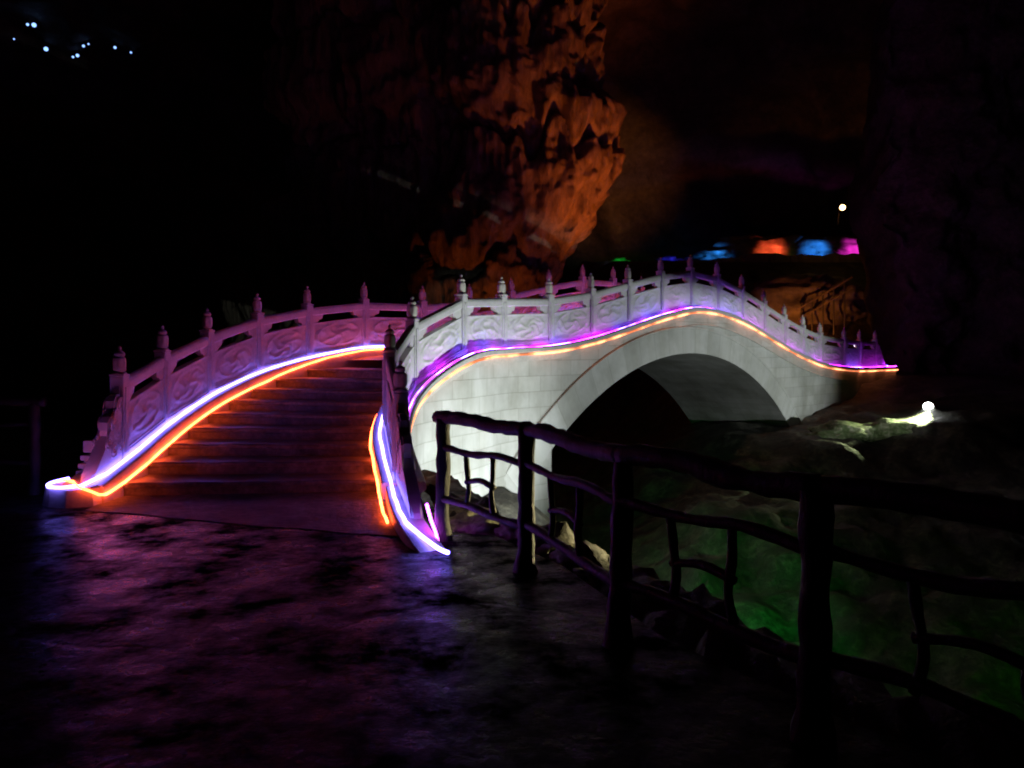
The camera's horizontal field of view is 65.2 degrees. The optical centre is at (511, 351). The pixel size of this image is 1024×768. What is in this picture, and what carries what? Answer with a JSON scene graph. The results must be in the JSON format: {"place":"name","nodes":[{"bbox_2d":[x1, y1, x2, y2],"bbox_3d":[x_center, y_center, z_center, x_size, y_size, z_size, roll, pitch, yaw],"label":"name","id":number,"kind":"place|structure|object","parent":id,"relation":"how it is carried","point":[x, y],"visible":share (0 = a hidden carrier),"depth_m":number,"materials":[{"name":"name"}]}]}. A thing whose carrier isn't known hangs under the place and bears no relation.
{"place":"outdoors","nodes":[
{"label":"outdoors","id":0,"kind":"place"},
{"bbox_2d":[0,0,882,417],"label":"cave rock","id":1,"kind":"object","parent":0,"point":[142,182],"visible":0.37,"depth_m":54.61,"materials":[{"name":"black stone"}]},
{"bbox_2d":[217,0,626,346],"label":"rock curtain","id":2,"kind":"object","parent":1,"relation":"hanging from","point":[440,149],"visible":0.62,"depth_m":33.83,"materials":[{"name":"brown stone"}]},
{"bbox_2d":[0,487,957,767],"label":"paved ground","id":3,"kind":"structure","parent":0,"point":[134,641],"depth_m":4.21,"materials":[{"name":"grey stone"}]},
{"bbox_2d":[0,262,1023,767],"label":"terrain","id":4,"kind":"structure","parent":0,"point":[968,432],"depth_m":15.07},
{"bbox_2d":[0,396,47,494],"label":"rustic fence","id":5,"kind":"object","parent":4,"relation":"on","point":[34,404],"visible":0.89,"depth_m":9.25,"materials":[{"name":"brown wood"}]},
{"bbox_2d":[431,505,489,526],"bbox_3d":[-0.507,1.707,8.110,0.672,0.295,0.674,0,0,23],"label":"rim rock","id":6,"kind":"object","parent":4,"relation":"on","point":[462,513],"visible":0.23,"depth_m":7.97,"materials":[{"name":"stone"}]},
{"bbox_2d":[42,254,898,552],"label":"stone bridge","id":7,"kind":"structure","parent":4,"relation":"on","point":[290,450],"depth_m":13.27,"materials":[{"name":"stone"}]},
{"bbox_2d":[46,346,383,488],"bbox_3d":[2.178,0.165,20.930,2.964,2.568,28.546,0,0,35],"label":"neon tube","id":8,"kind":"object","parent":7,"relation":"on","point":[48,484],"visible":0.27,"depth_m":10.65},
{"bbox_2d":[61,348,383,495],"bbox_3d":[2.316,0.247,20.922,2.953,2.631,28.364,0,0,35],"label":"neon tube","id":9,"kind":"object","parent":7,"relation":"attached to","point":[141,468],"visible":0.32,"depth_m":10.89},
{"bbox_2d":[369,417,388,523],"bbox_3d":[5.019,0.297,19.954,3.540,2.658,27.498,0,0,34],"label":"neon tube","id":10,"kind":"object","parent":7,"relation":"on","point":[378,487],"visible":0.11,"depth_m":9.28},
{"bbox_2d":[425,503,438,539],"bbox_3d":[-0.710,1.498,7.042,0.042,0.255,0.440,0,0,-19],"label":"neon tube","id":11,"kind":"object","parent":7,"relation":"attached to","point":[431,520],"visible":1,"depth_m":7.00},
{"bbox_2d":[378,365,887,554],"bbox_3d":[5.032,0.248,19.516,4.292,2.795,28.007,0,0,32],"label":"neon tube","id":12,"kind":"object","parent":7,"relation":"attached to","point":[423,537],"visible":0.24,"depth_m":7.58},
{"bbox_2d":[409,307,891,408],"bbox_3d":[5.810,0.014,20.667,1.903,2.282,25.434,0,0,38],"label":"neon tube","id":13,"kind":"object","parent":7,"relation":"attached to","point":[550,345],"visible":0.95,"depth_m":15.23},
{"bbox_2d":[411,312,896,429],"bbox_3d":[5.843,0.177,20.598,1.997,2.350,25.478,0,0,38],"label":"neon tube","id":14,"kind":"object","parent":7,"relation":"attached to","point":[445,379],"visible":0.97,"depth_m":16.73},
{"bbox_2d":[450,514,499,535],"bbox_3d":[-0.300,1.687,7.620,0.598,0.279,0.570,0,0,40],"label":"rim rock","id":15,"kind":"object","parent":4,"relation":"on","point":[477,524],"visible":0.43,"depth_m":7.44,"materials":[{"name":"stone"}]},
{"bbox_2d":[494,523,517,541],"bbox_3d":[0.048,1.691,7.388,0.428,0.290,0.466,0,0,-22],"label":"rim rock","id":16,"kind":"object","parent":4,"relation":"on","point":[506,533],"visible":0.31,"depth_m":7.25,"materials":[{"name":"stone"}]},
{"bbox_2d":[534,535,555,556],"bbox_3d":[0.272,1.708,6.982,0.439,0.270,0.494,0,0,-35],"label":"rim rock","id":17,"kind":"object","parent":4,"relation":"on","point":[544,549],"visible":0.14,"depth_m":6.77,"materials":[{"name":"stone"}]},
{"bbox_2d":[548,544,574,568],"bbox_3d":[0.449,1.692,6.496,0.356,0.252,0.484,0,0,0],"label":"rim rock","id":18,"kind":"object","parent":4,"relation":"on","point":[559,557],"visible":0.3,"depth_m":6.36,"materials":[{"name":"stone"}]},
{"bbox_2d":[576,253,860,279],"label":"terrace","id":19,"kind":"structure","parent":4,"relation":"on","point":[590,267],"depth_m":44.86,"materials":[{"name":"black stone"}]},
{"bbox_2d":[611,257,630,260],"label":"rock mound","id":20,"kind":"object","parent":19,"relation":"on","point":[620,259],"visible":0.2,"depth_m":47.40,"materials":[{"name":"green stone"}]},
{"bbox_2d":[654,256,684,260],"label":"rock mound","id":21,"kind":"object","parent":19,"relation":"on","point":[671,258],"visible":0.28,"depth_m":47.34,"materials":[{"name":"blue stone"}]},
{"bbox_2d":[684,248,732,259],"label":"rock mound","id":22,"kind":"object","parent":19,"relation":"on","point":[709,253],"visible":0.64,"depth_m":47.29,"materials":[{"name":"blue stone"}]},
{"bbox_2d":[709,233,819,257],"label":"rock mound","id":23,"kind":"object","parent":19,"relation":"on","point":[738,246],"visible":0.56,"depth_m":47.35,"materials":[{"name":"orange stone"}]},
{"bbox_2d":[791,235,840,255],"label":"rock mound","id":24,"kind":"object","parent":19,"relation":"on","point":[822,246],"visible":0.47,"depth_m":47.23,"materials":[{"name":"blue stone"}]},
{"bbox_2d":[818,235,858,254],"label":"rock mound","id":25,"kind":"object","parent":19,"relation":"on","point":[846,244],"visible":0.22,"depth_m":47.26,"materials":[{"name":"pink stone"}]},
{"bbox_2d":[837,204,845,223],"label":"street lamp","id":26,"kind":"object","parent":19,"relation":"on","point":[842,207],"visible":1,"depth_m":43.04,"materials":[{"name":"metal"}]},
{"bbox_2d":[432,410,1023,750],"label":"rustic fence","id":27,"kind":"object","parent":4,"relation":"on","point":[814,657],"visible":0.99,"depth_m":3.51,"materials":[{"name":"brown wood"}]},
{"bbox_2d":[750,273,867,325],"bbox_3d":[14.857,-2.441,39.623,6.443,3.042,3.516,0,0,0],"label":"boulder","id":28,"kind":"object","parent":4,"relation":"on","point":[792,292],"visible":0.62,"depth_m":38.48,"materials":[{"name":"brown stone"}]},
{"bbox_2d":[797,276,852,339],"bbox_3d":[14.671,-1.728,37.500,2.579,3.644,0.111,0,0,0],"label":"stair railing","id":29,"kind":"object","parent":4,"relation":"on","point":[828,301],"visible":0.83,"depth_m":37.47,"materials":[{"name":"metal"}]},
{"bbox_2d":[805,420,876,441],"bbox_3d":[9.143,2.235,22.363,2.239,0.619,1.391,0,0,0],"label":"mossy rock","id":30,"kind":"object","parent":4,"relation":"on","point":[836,429],"visible":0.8,"depth_m":21.94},
{"bbox_2d":[861,418,925,442],"bbox_3d":[10.963,2.310,22.779,3.414,0.885,1.798,0,0,0],"label":"mossy rock","id":31,"kind":"object","parent":4,"relation":"on","point":[885,428],"visible":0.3,"depth_m":22.22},
{"bbox_2d":[923,401,933,408],"bbox_3d":[12.323,1.916,23.692,0.344,0.908,0.311,0,0,39],"label":"floodlight","id":32,"kind":"object","parent":4,"relation":"on","point":[927,404],"visible":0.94,"depth_m":23.59,"materials":[{"name":"metal"}]},
{"bbox_2d":[847,0,1023,375],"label":"cliff","id":33,"kind":"structure","parent":0,"point":[935,189],"depth_m":32.04,"materials":[{"name":"black stone"}]}
]}

